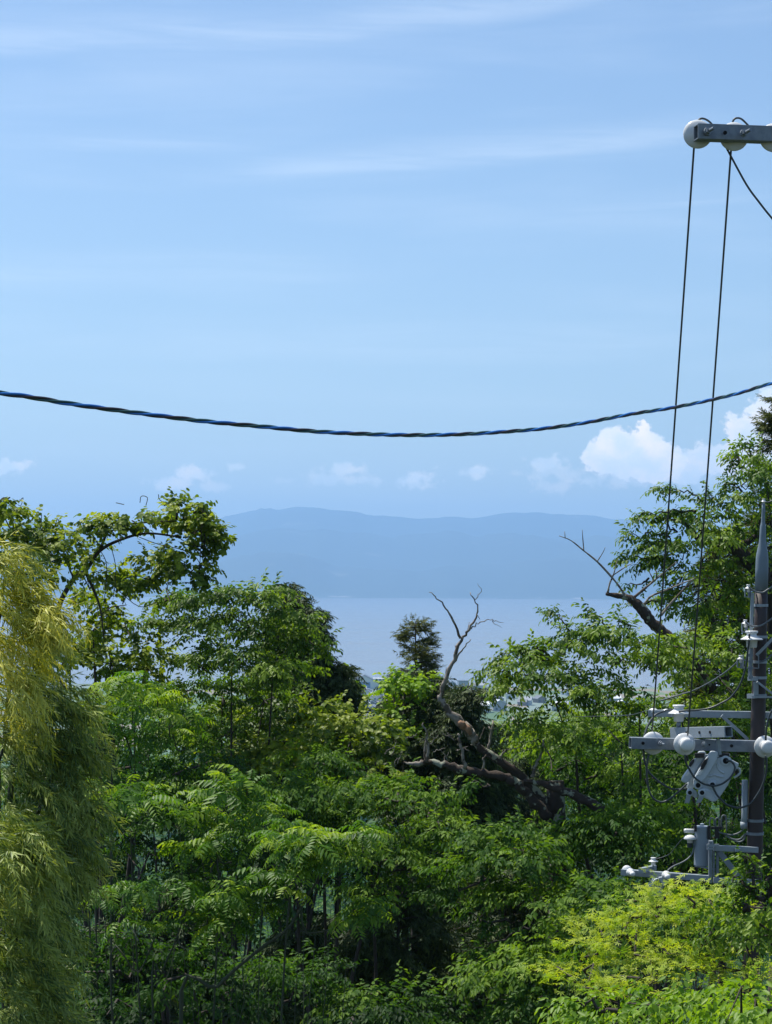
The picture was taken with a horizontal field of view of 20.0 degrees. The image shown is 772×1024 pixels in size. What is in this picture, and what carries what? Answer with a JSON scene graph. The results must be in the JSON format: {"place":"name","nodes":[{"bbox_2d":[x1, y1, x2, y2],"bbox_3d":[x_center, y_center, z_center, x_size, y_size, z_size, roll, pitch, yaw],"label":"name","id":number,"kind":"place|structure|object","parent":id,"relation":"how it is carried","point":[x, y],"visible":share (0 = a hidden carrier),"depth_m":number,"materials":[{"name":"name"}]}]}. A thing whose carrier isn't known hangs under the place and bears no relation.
{"place":"outdoors","nodes":[
{"label":"outdoors","id":0,"kind":"place"},
{"bbox_2d":[0,596,769,687],"bbox_3d":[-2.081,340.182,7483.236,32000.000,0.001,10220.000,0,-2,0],"label":"water","id":1,"kind":"structure","parent":0,"point":[367,645],"depth_m":5033.69,"materials":[{"name":"blue liquid"}]},
{"bbox_2d":[0,684,769,903],"bbox_3d":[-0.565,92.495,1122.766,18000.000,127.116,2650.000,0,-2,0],"label":"ground","id":2,"kind":"structure","parent":0,"point":[533,706],"depth_m":2031.81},
{"bbox_2d":[0,809,97,1023],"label":"bamboo","id":3,"kind":"object","parent":2,"relation":"on","point":[34,852],"visible":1,"depth_m":13.47,"materials":[{"name":"green plant"}]},
{"bbox_2d":[0,530,98,779],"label":"bamboo","id":4,"kind":"object","parent":2,"relation":"on","point":[38,620],"visible":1,"depth_m":13.96,"materials":[{"name":"green plant"}]},
{"bbox_2d":[0,733,129,812],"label":"broadleaf tree","id":5,"kind":"object","parent":2,"relation":"on","point":[2,776],"visible":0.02,"depth_m":73.70,"materials":[{"name":"green plant"}]},
{"bbox_2d":[0,541,133,1023],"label":"bamboo","id":6,"kind":"object","parent":2,"relation":"on","point":[68,779],"visible":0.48,"depth_m":15.39,"materials":[{"name":"green plant"}]},
{"bbox_2d":[1,738,164,946],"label":"slope tree","id":7,"kind":"object","parent":2,"relation":"on","point":[34,803],"visible":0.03,"depth_m":40.37,"materials":[{"name":"green plant"}]},
{"bbox_2d":[37,696,162,992],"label":"slope tree","id":8,"kind":"object","parent":2,"relation":"on","point":[124,753],"visible":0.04,"depth_m":43.47,"materials":[{"name":"green plant"}]},
{"bbox_2d":[0,486,236,1019],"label":"vine draped tree","id":9,"kind":"object","parent":2,"relation":"on","point":[208,531],"visible":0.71,"depth_m":34.01,"materials":[{"name":"green plant"}]},
{"bbox_2d":[67,913,192,1023],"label":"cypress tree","id":10,"kind":"object","parent":2,"relation":"on","point":[145,979],"visible":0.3,"depth_m":33.63,"materials":[{"name":"green plant"}]},
{"bbox_2d":[74,670,216,1019],"bbox_3d":[-3.010,7.989,26.883,1.696,12.063,1.764,2,-2,-40],"label":"compound leaf tree","id":11,"kind":"object","parent":2,"relation":"on","point":[160,696],"visible":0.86,"depth_m":26.82,"materials":[{"name":"green plant"}]},
{"bbox_2d":[73,750,236,930],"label":"slope tree","id":12,"kind":"object","parent":2,"relation":"on","point":[144,841],"visible":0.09,"depth_m":42.10,"materials":[{"name":"green plant"}]},
{"bbox_2d":[121,748,200,933],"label":"broadleaf tree","id":13,"kind":"object","parent":2,"relation":"on","point":[174,786],"visible":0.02,"depth_m":73.85,"materials":[{"name":"green plant"}]},
{"bbox_2d":[60,924,284,1023],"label":"shrub","id":14,"kind":"object","parent":2,"relation":"on","point":[145,998],"visible":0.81,"depth_m":26.82,"materials":[{"name":"green plant"}]},
{"bbox_2d":[137,704,232,785],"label":"slope tree","id":15,"kind":"object","parent":2,"relation":"on","point":[186,746],"visible":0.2,"depth_m":44.18,"materials":[{"name":"green plant"}]},
{"bbox_2d":[79,764,304,1023],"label":"compound leaf tree","id":16,"kind":"object","parent":2,"relation":"on","point":[229,793],"visible":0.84,"depth_m":25.14,"materials":[{"name":"green plant"}]},
{"bbox_2d":[76,721,307,1023],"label":"broadleaf tree","id":17,"kind":"object","parent":2,"relation":"on","point":[199,769],"visible":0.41,"depth_m":33.19,"materials":[{"name":"green plant"}]},
{"bbox_2d":[137,881,260,1023],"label":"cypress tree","id":18,"kind":"object","parent":2,"relation":"on","point":[186,937],"visible":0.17,"depth_m":37.56,"materials":[{"name":"green plant"}]},
{"bbox_2d":[76,866,324,1023],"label":"compound leaf tree","id":19,"kind":"object","parent":2,"relation":"on","point":[195,899],"visible":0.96,"depth_m":24.29,"materials":[{"name":"green plant"}]},
{"bbox_2d":[117,567,343,1015],"bbox_3d":[-2.576,9.045,36.587,3.731,16.247,4.789,0,-2,0],"label":"cherry tree","id":20,"kind":"object","parent":2,"relation":"on","point":[280,671],"visible":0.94,"depth_m":35.87,"materials":[{"name":"green plant"}]},
{"bbox_2d":[196,740,284,989],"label":"broadleaf tree","id":21,"kind":"object","parent":2,"relation":"on","point":[229,805],"visible":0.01,"depth_m":78.99,"materials":[{"name":"green plant"}]},
{"bbox_2d":[156,798,337,983],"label":"slope tree","id":22,"kind":"object","parent":2,"relation":"on","point":[283,924],"visible":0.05,"depth_m":41.27,"materials":[{"name":"green plant"}]},
{"bbox_2d":[212,703,289,957],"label":"slope tree","id":23,"kind":"object","parent":2,"relation":"on","point":[224,719],"visible":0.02,"depth_m":43.88,"materials":[{"name":"green plant"}]},
{"bbox_2d":[224,582,327,1022],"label":"cypress tree","id":24,"kind":"object","parent":2,"relation":"on","point":[306,600],"visible":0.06,"depth_m":42.79,"materials":[{"name":"green plant"}]},
{"bbox_2d":[228,922,350,1023],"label":"cypress tree","id":25,"kind":"object","parent":2,"relation":"on","point":[289,1007],"visible":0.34,"depth_m":34.91,"materials":[{"name":"green plant"}]},
{"bbox_2d":[179,818,403,1023],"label":"compound leaf tree","id":26,"kind":"object","parent":2,"relation":"on","point":[315,857],"visible":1,"depth_m":23.78,"materials":[{"name":"green plant"}]},
{"bbox_2d":[185,682,419,1014],"bbox_3d":[-1.425,10.104,36.569,3.924,14.433,4.252,0,-2,0],"label":"broadleaf tree","id":27,"kind":"object","parent":2,"relation":"on","point":[319,729],"visible":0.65,"depth_m":36.21,"materials":[{"name":"green plant"}]},
{"bbox_2d":[187,938,420,1023],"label":"shrub","id":28,"kind":"object","parent":2,"relation":"on","point":[277,977],"visible":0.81,"depth_m":27.73,"materials":[{"name":"green plant"}]},
{"bbox_2d":[272,606,355,1014],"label":"cypress tree","id":29,"kind":"object","parent":2,"relation":"on","point":[318,679],"visible":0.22,"depth_m":41.78,"materials":[{"name":"green plant"}]},
{"bbox_2d":[243,770,387,898],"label":"slope tree","id":30,"kind":"object","parent":2,"relation":"on","point":[363,874],"visible":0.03,"depth_m":41.10,"materials":[{"name":"green plant"}]},
{"bbox_2d":[179,732,478,1023],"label":"broadleaf tree","id":31,"kind":"object","parent":2,"relation":"on","point":[321,797],"visible":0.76,"depth_m":32.51,"materials":[{"name":"green plant"}]},
{"bbox_2d":[283,663,390,918],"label":"cypress tree","id":32,"kind":"object","parent":2,"relation":"on","point":[342,681],"visible":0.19,"depth_m":41.80,"materials":[{"name":"green plant"}]},
{"bbox_2d":[323,662,373,912],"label":"climbing vine","id":33,"kind":"object","parent":32,"relation":"attached to","point":[364,705],"visible":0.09,"depth_m":42.61,"materials":[{"name":"green plant"}]},
{"bbox_2d":[277,909,418,1023],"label":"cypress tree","id":34,"kind":"object","parent":2,"relation":"on","point":[320,926],"visible":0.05,"depth_m":39.83,"materials":[{"name":"green plant"}]},
{"bbox_2d":[356,674,375,688],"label":"gabled hall","id":35,"kind":"structure","parent":2,"relation":"on","point":[369,680],"depth_m":2285.75,"materials":[{"name":"tile"}]},
{"bbox_2d":[370,692,382,700],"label":"town house","id":36,"kind":"structure","parent":2,"relation":"on","point":[375,698],"depth_m":2065.83,"materials":[{"name":"grey tile"}]},
{"bbox_2d":[0,747,771,1023],"bbox_3d":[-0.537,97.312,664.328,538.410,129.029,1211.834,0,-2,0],"label":"woods","id":37,"kind":"object","parent":2,"relation":"on","point":[329,904],"visible":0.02,"depth_m":633.03,"materials":[{"name":"green plant"}]},
{"bbox_2d":[314,876,476,1023],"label":"cypress tree","id":38,"kind":"object","parent":2,"relation":"on","point":[418,916],"visible":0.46,"depth_m":35.73,"materials":[{"name":"green plant"}]},
{"bbox_2d":[300,960,492,1023],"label":"shrub","id":39,"kind":"object","parent":2,"relation":"on","point":[436,1016],"visible":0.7,"depth_m":28.70,"materials":[{"name":"green plant"}]},
{"bbox_2d":[367,667,435,950],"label":"cypress tree","id":40,"kind":"object","parent":2,"relation":"on","point":[397,766],"visible":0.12,"depth_m":44.68,"materials":[{"name":"green plant"}]},
{"bbox_2d":[367,662,443,938],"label":"climbing vine","id":41,"kind":"object","parent":40,"relation":"attached to","point":[407,683],"visible":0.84,"depth_m":43.59,"materials":[{"name":"green plant"}]},
{"bbox_2d":[389,613,446,972],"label":"cedar tree","id":42,"kind":"object","parent":2,"relation":"on","point":[424,658],"visible":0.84,"depth_m":51.85,"materials":[{"name":"green plant"}]},
{"bbox_2d":[356,722,517,941],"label":"cypress tree","id":43,"kind":"object","parent":2,"relation":"on","point":[414,750],"visible":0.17,"depth_m":42.52,"materials":[{"name":"green plant"}]},
{"bbox_2d":[388,677,486,864],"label":"cypress tree","id":44,"kind":"object","parent":2,"relation":"on","point":[434,708],"visible":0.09,"depth_m":43.70,"materials":[{"name":"green plant"}]},
{"bbox_2d":[457,680,468,686],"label":"block building","id":45,"kind":"structure","parent":2,"relation":"on","point":[465,682],"depth_m":2331.18,"materials":[{"name":"tile"}]},
{"bbox_2d":[402,921,531,1023],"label":"cypress tree","id":46,"kind":"object","parent":2,"relation":"on","point":[462,929],"visible":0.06,"depth_m":39.95,"materials":[{"name":"green plant"}]},
{"bbox_2d":[415,681,525,944],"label":"cypress tree","id":47,"kind":"object","parent":2,"relation":"on","point":[465,704],"visible":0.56,"depth_m":42.59,"materials":[{"name":"green plant"}]},
{"bbox_2d":[385,583,604,992],"bbox_3d":[1.578,8.498,32.782,3.405,14.852,1.144,0,-2,9],"label":"dead tree","id":48,"kind":"object","parent":2,"relation":"on","point":[549,805],"visible":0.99,"depth_m":32.87,"materials":[{"name":"wood"}]},
{"bbox_2d":[490,699,507,710],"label":"town house","id":49,"kind":"structure","parent":2,"relation":"on","point":[501,704],"depth_m":1909.35,"materials":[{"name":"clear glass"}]},
{"bbox_2d":[442,867,571,1023],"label":"cypress tree","id":50,"kind":"object","parent":2,"relation":"on","point":[517,918],"visible":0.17,"depth_m":36.65,"materials":[{"name":"green plant"}]},
{"bbox_2d":[450,755,579,965],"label":"cypress tree","id":51,"kind":"object","parent":2,"relation":"on","point":[524,806],"visible":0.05,"depth_m":43.69,"materials":[{"name":"green plant"}]},
{"bbox_2d":[517,699,527,705],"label":"town house","id":52,"kind":"structure","parent":2,"relation":"on","point":[525,703],"depth_m":1996.47,"materials":[{"name":"tile"}]},
{"bbox_2d":[519,696,532,704],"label":"town house","id":53,"kind":"structure","parent":2,"relation":"on","point":[530,699],"depth_m":2005.13,"materials":[{"name":"grey tile"}]},
{"bbox_2d":[482,711,590,794],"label":"broadleaf tree","id":54,"kind":"object","parent":2,"relation":"on","point":[551,719],"depth_m":84.25,"materials":[{"name":"green plant"}]},
{"bbox_2d":[533,695,546,702],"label":"town house","id":55,"kind":"structure","parent":2,"relation":"on","point":[538,699],"depth_m":2045.83,"materials":[{"name":"tile"}]},
{"bbox_2d":[412,774,681,1023],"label":"broadleaf tree","id":56,"kind":"object","parent":2,"relation":"on","point":[569,890],"visible":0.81,"depth_m":29.48,"materials":[{"name":"green plant"}]},
{"bbox_2d":[490,710,605,780],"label":"slope tree","id":57,"kind":"object","parent":2,"relation":"on","point":[523,750],"visible":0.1,"depth_m":47.99,"materials":[{"name":"green plant"}]},
{"bbox_2d":[478,713,618,805],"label":"slope tree","id":58,"kind":"object","parent":2,"relation":"on","point":[573,786],"visible":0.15,"depth_m":45.07,"materials":[{"name":"green plant"}]},
{"bbox_2d":[466,784,661,951],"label":"slope tree","id":59,"kind":"object","parent":2,"relation":"on","point":[592,864],"visible":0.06,"depth_m":41.40,"materials":[{"name":"green plant"}]},
{"bbox_2d":[526,708,664,934],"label":"broadleaf tree","id":60,"kind":"object","parent":2,"relation":"on","point":[631,763],"visible":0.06,"depth_m":78.82,"materials":[{"name":"green plant"}]},
{"bbox_2d":[548,708,663,870],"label":"slope tree","id":61,"kind":"object","parent":2,"relation":"on","point":[621,726],"visible":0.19,"depth_m":50.16,"materials":[{"name":"green plant"}]},
{"bbox_2d":[546,926,679,1023],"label":"cypress tree","id":62,"kind":"object","parent":2,"relation":"on","point":[648,974],"visible":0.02,"depth_m":35.66,"materials":[{"name":"green plant"}]},
{"bbox_2d":[462,597,771,1022],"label":"cherry tree","id":63,"kind":"object","parent":2,"relation":"on","point":[536,656],"visible":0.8,"depth_m":32.85,"materials":[{"name":"green plant"}]},
{"bbox_2d":[560,530,716,694],"bbox_3d":[3.976,1.579,34.490,2.516,2.592,0.204,0,-2,-2],"label":"dead limb","id":64,"kind":"object","parent":63,"relation":"attached to","point":[639,606],"visible":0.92,"depth_m":34.47,"materials":[{"name":"brown wood"}]},
{"bbox_2d":[477,733,771,1022],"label":"broadleaf tree","id":65,"kind":"object","parent":2,"relation":"on","point":[592,829],"visible":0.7,"depth_m":32.62,"materials":[{"name":"green plant"}]},
{"bbox_2d":[560,720,697,835],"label":"slope tree","id":66,"kind":"object","parent":2,"relation":"on","point":[602,789],"visible":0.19,"depth_m":43.81,"materials":[{"name":"green plant"}]},
{"bbox_2d":[507,865,771,1023],"bbox_3d":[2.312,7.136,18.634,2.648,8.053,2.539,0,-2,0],"label":"maple tree","id":67,"kind":"object","parent":2,"relation":"on","point":[645,910],"visible":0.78,"depth_m":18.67,"materials":[{"name":"green plant"}]},
{"bbox_2d":[534,961,771,1023],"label":"leafy shrub","id":68,"kind":"object","parent":2,"relation":"on","point":[590,1014],"visible":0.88,"depth_m":15.96,"materials":[{"name":"green plant"}]},
{"bbox_2d":[612,697,709,791],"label":"slope tree","id":69,"kind":"object","parent":2,"relation":"on","point":[664,719],"visible":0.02,"depth_m":50.19,"materials":[{"name":"green plant"}]},
{"bbox_2d":[589,756,771,967],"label":"slope tree","id":70,"kind":"object","parent":2,"relation":"on","point":[687,813],"visible":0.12,"depth_m":42.21,"materials":[{"name":"green plant"}]},
{"bbox_2d":[625,721,736,992],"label":"broadleaf tree","id":71,"kind":"object","parent":2,"relation":"on","point":[632,759],"visible":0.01,"depth_m":76.73,"materials":[{"name":"green plant"}]},
{"bbox_2d":[608,431,771,1013],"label":"cherry tree","id":72,"kind":"object","parent":2,"relation":"on","point":[726,540],"visible":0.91,"depth_m":35.91,"materials":[{"name":"green plant"}]},
{"bbox_2d":[621,499,771,1000],"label":"utility pole","id":73,"kind":"object","parent":2,"relation":"on","point":[757,746],"visible":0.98,"depth_m":23.80,"materials":[{"name":"grey metal"}]},
{"bbox_2d":[575,710,647,716],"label":"jumper wire","id":74,"kind":"object","parent":73,"relation":"attached to","point":[611,715],"visible":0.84,"depth_m":29.11,"materials":[{"name":"grey"}]},
{"bbox_2d":[648,877,665,895],"bbox_3d":[2.970,4.082,23.890,0.214,0.219,0.166,0,-2,0],"label":"switch","id":75,"kind":"object","parent":73,"relation":"on","point":[660,881],"visible":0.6,"depth_m":23.85,"materials":[{"name":"grey paint"}]},
{"bbox_2d":[643,709,672,736],"bbox_3d":[2.951,2.363,23.867,0.480,0.427,0.072,2,-2,-38],"label":"jumper wire","id":76,"kind":"object","parent":73,"relation":"attached to","point":[647,726],"visible":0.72,"depth_m":23.84,"materials":[{"name":"grey"}]},
{"bbox_2d":[660,658,739,700],"bbox_3d":[3.521,1.866,24.328,0.125,0.532,1.229,2,-2,-38],"label":"jumper wire","id":77,"kind":"object","parent":73,"relation":"attached to","point":[735,663],"visible":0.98,"depth_m":24.37,"materials":[{"name":"grey"}]},
{"bbox_2d":[684,815,726,866],"bbox_3d":[3.489,3.585,23.916,0.480,0.560,0.192,0,-2,0],"label":"transformer","id":78,"kind":"object","parent":73,"relation":"attached to","point":[701,837],"visible":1,"depth_m":23.86,"materials":[{"name":"grey paint"}]},
{"bbox_2d":[667,840,694,870],"bbox_3d":[3.213,3.738,23.823,0.348,0.328,0.051,1,-2,-27],"label":"jumper wire","id":79,"kind":"object","parent":78,"relation":"attached to","point":[684,860],"visible":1,"depth_m":23.83,"materials":[{"name":"grey"}]},
{"bbox_2d":[718,829,742,835],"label":"jumper wire","id":80,"kind":"object","parent":78,"relation":"attached to","point":[731,834],"visible":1,"depth_m":23.87,"materials":[{"name":"grey"}]},
{"bbox_2d":[681,751,740,802],"bbox_3d":[3.469,2.837,23.487,0.611,0.564,0.404,-1,-2,29],"label":"switch unit","id":81,"kind":"object","parent":73,"relation":"attached to","point":[711,768],"visible":1,"depth_m":23.40,"materials":[{"name":"grey metal"}]},
{"bbox_2d":[642,749,686,789],"bbox_3d":[3.001,2.775,23.573,0.490,0.445,0.028,0,-2,-1],"label":"jumper wire","id":82,"kind":"object","parent":81,"relation":"attached to","point":[657,780],"visible":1,"depth_m":23.56,"materials":[{"name":"grey"}]},
{"bbox_2d":[646,755,687,802],"bbox_3d":[3.021,2.872,23.550,0.457,0.522,0.037,0,-2,0],"label":"jumper wire","id":83,"kind":"object","parent":81,"relation":"attached to","point":[671,797],"visible":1,"depth_m":23.54,"materials":[{"name":"grey"}]},
{"bbox_2d":[684,755,735,786],"bbox_3d":[3.443,2.752,23.303,0.578,0.346,0.063,1,-2,-10],"label":"jumper wire","id":84,"kind":"object","parent":81,"relation":"attached to","point":[701,782],"visible":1,"depth_m":23.29,"materials":[{"name":"grey"}]},
{"bbox_2d":[712,755,767,808],"bbox_3d":[3.763,2.873,23.308,0.594,0.572,0.050,0,-2,9],"label":"jumper wire","id":85,"kind":"object","parent":81,"relation":"attached to","point":[747,805],"visible":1,"depth_m":23.29,"materials":[{"name":"grey"}]},
{"bbox_2d":[679,634,749,711],"bbox_3d":[3.567,1.748,23.748,0.778,0.867,0.093,0,-2,18],"label":"jumper wire","id":86,"kind":"object","parent":73,"relation":"attached to","point":[732,695],"visible":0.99,"depth_m":23.70,"materials":[{"name":"grey"}]},
{"bbox_2d":[745,618,771,626],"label":"jumper wire","id":87,"kind":"object","parent":73,"relation":"attached to","point":[770,619],"visible":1,"depth_m":23.73,"materials":[{"name":"grey"}]},
{"bbox_2d":[748,586,771,593],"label":"jumper wire","id":88,"kind":"object","parent":73,"relation":"attached to","point":[751,589],"visible":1,"depth_m":23.73,"materials":[{"name":"grey"}]},
{"bbox_2d":[765,709,771,740],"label":"jumper wire","id":89,"kind":"object","parent":73,"relation":"attached to","point":[767,722],"visible":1,"depth_m":23.25,"materials":[{"name":"grey"}]},
{"bbox_2d":[662,527,769,1021],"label":"cedar tree","id":90,"kind":"object","parent":2,"relation":"on","point":[740,619],"visible":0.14,"depth_m":46.72,"materials":[{"name":"green plant"}]},
{"bbox_2d":[665,967,771,1023],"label":"leafy shrub","id":91,"kind":"object","parent":2,"relation":"on","point":[757,1015],"visible":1,"depth_m":13.95,"materials":[{"name":"green plant"}]},
{"bbox_2d":[677,889,771,998],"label":"tree","id":92,"kind":"object","parent":2,"relation":"on","point":[737,942],"visible":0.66,"depth_m":18.09,"materials":[{"name":"green plant"}]},
{"bbox_2d":[683,120,771,151],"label":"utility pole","id":93,"kind":"object","parent":2,"relation":"on","point":[730,136],"visible":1,"depth_m":17.52,"materials":[{"name":"grey paint"}]},
{"bbox_2d":[0,382,771,436],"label":"twisted cable","id":94,"kind":"object","parent":93,"relation":"attached to","point":[145,413],"visible":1,"depth_m":14.10,"materials":[{"name":"grey plastic"}]},
{"bbox_2d":[651,148,694,730],"bbox_3d":[2.684,-0.302,20.680,0.017,5.164,6.139,0,-2,4],"label":"power line","id":95,"kind":"object","parent":93,"relation":"attached to","point":[690,197],"visible":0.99,"depth_m":20.01,"materials":[{"name":"black metal"}]},
{"bbox_2d":[687,151,731,735],"bbox_3d":[3.001,-0.284,20.500,0.017,5.165,5.783,0,-2,4],"label":"power line","id":96,"kind":"object","parent":93,"relation":"attached to","point":[726,213],"visible":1,"depth_m":19.93,"materials":[{"name":"black metal"}]},
{"bbox_2d":[698,117,771,218],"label":"power line","id":97,"kind":"object","parent":93,"relation":"attached to","point":[744,181],"visible":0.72,"depth_m":17.73,"materials":[{"name":"black metal"}]},
{"bbox_2d":[732,117,748,124],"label":"jumper wire","id":98,"kind":"object","parent":93,"relation":"attached to","point":[743,120],"visible":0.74,"depth_m":17.72,"materials":[{"name":"grey"}]},
{"bbox_2d":[697,696,771,991],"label":"slope tree","id":99,"kind":"object","parent":2,"relation":"on","point":[768,782],"visible":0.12,"depth_m":43.40,"materials":[{"name":"green plant"}]},
{"bbox_2d":[711,841,771,981],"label":"young tree","id":100,"kind":"object","parent":2,"relation":"on","point":[752,888],"visible":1,"depth_m":16.98,"materials":[{"name":"green plant"}]},
{"bbox_2d":[711,393,771,722],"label":"cedar tree","id":101,"kind":"object","parent":2,"relation":"on","point":[765,426],"visible":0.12,"depth_m":47.97,"materials":[{"name":"green plant"}]},
{"bbox_2d":[717,709,769,992],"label":"slope tree","id":102,"kind":"object","parent":2,"relation":"on","point":[738,802],"visible":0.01,"depth_m":49.57,"materials":[{"name":"green plant"}]},
{"bbox_2d":[0,507,771,599],"bbox_3d":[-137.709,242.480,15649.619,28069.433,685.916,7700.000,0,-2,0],"label":"mountains","id":103,"kind":"structure","parent":0,"point":[320,552],"depth_m":14299.01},
{"bbox_2d":[0,0,771,537],"label":"sky","id":104,"kind":"structure","parent":0,"point":[388,216],"materials":[{"name":"blue"}]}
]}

